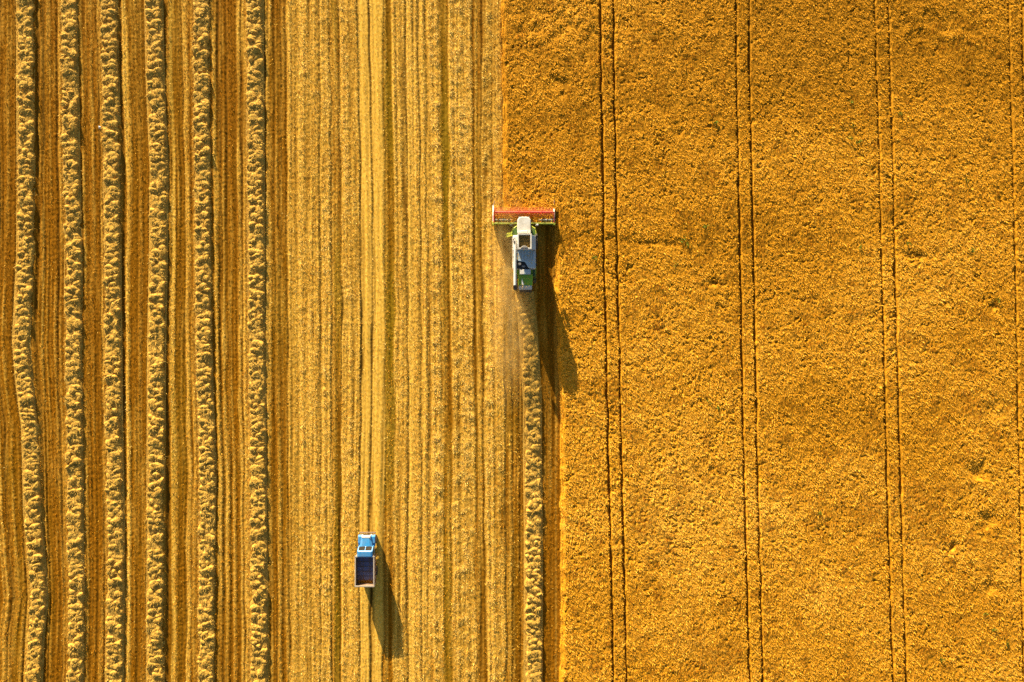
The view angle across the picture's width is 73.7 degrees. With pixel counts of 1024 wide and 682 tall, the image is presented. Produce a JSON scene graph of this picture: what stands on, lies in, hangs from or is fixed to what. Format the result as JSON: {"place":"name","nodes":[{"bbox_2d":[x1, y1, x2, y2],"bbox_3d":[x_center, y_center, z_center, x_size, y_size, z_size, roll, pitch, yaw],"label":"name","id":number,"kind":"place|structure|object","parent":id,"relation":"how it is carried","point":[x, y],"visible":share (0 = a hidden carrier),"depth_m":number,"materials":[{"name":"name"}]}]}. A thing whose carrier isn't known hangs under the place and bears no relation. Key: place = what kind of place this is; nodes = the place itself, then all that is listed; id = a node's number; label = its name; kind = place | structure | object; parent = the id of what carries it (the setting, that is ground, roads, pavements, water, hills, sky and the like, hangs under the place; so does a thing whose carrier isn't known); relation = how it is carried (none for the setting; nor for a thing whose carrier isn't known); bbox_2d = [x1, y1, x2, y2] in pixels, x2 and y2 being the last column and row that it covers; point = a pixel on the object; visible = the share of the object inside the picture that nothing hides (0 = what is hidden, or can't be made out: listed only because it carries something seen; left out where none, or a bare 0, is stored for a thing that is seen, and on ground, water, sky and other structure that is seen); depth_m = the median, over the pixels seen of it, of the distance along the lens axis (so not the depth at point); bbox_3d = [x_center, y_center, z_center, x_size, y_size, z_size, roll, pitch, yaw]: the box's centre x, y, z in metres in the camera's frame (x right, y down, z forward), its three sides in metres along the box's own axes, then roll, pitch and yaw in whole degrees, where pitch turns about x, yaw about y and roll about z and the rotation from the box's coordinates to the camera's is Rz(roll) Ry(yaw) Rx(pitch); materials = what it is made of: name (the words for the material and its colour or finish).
{"place":"outdoors","nodes":[
{"label":"outdoors","id":0,"kind":"place"},
{"bbox_2d":[0,0,561,681],"bbox_3d":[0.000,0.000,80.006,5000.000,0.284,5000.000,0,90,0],"label":"field ground","id":1,"kind":"structure","parent":0,"point":[374,384],"depth_m":80.00,"materials":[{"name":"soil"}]},
{"bbox_2d":[11,0,48,681],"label":"straw windrow","id":2,"kind":"object","parent":1,"relation":"on","point":[23,373],"visible":1,"depth_m":79.72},
{"bbox_2d":[57,0,85,681],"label":"straw windrow","id":3,"kind":"object","parent":1,"relation":"on","point":[73,278],"visible":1,"depth_m":79.71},
{"bbox_2d":[98,0,125,681],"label":"straw windrow","id":4,"kind":"object","parent":1,"relation":"on","point":[114,463],"visible":1,"depth_m":79.71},
{"bbox_2d":[143,0,169,681],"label":"straw windrow","id":5,"kind":"object","parent":1,"relation":"on","point":[155,96],"visible":1,"depth_m":79.72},
{"bbox_2d":[190,0,217,681],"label":"straw windrow","id":6,"kind":"object","parent":1,"relation":"on","point":[204,386],"visible":1,"depth_m":79.70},
{"bbox_2d":[243,0,269,681],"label":"straw windrow","id":7,"kind":"object","parent":1,"relation":"on","point":[255,237],"visible":1,"depth_m":79.71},
{"bbox_2d":[0,0,560,681],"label":"stubble stems","id":8,"kind":"object","parent":1,"relation":"on","point":[274,356],"visible":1,"depth_m":79.94,"materials":[{"name":"yellow plant"}]},
{"bbox_2d":[355,532,377,586],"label":"dump truck","id":9,"kind":"object","parent":1,"relation":"on","point":[366,569],"visible":1,"depth_m":78.81,"materials":[{"name":"blue metal"}]},
{"bbox_2d":[491,204,555,292],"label":"combine harvester","id":10,"kind":"object","parent":1,"relation":"on","point":[523,235],"visible":1,"depth_m":77.01,"materials":[{"name":"white metal"}]},
{"bbox_2d":[515,290,544,681],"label":"straw windrow","id":11,"kind":"object","parent":1,"relation":"on","point":[533,496],"visible":1,"depth_m":79.73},
{"bbox_2d":[499,0,1023,681],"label":"wheat crop","id":12,"kind":"object","parent":1,"relation":"on","point":[867,398],"visible":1,"depth_m":79.40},
{"bbox_2d":[591,100,1009,661],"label":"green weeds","id":13,"kind":"object","parent":12,"relation":"on","point":[705,226],"visible":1,"depth_m":79.25,"materials":[{"name":"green plant"}]}
]}

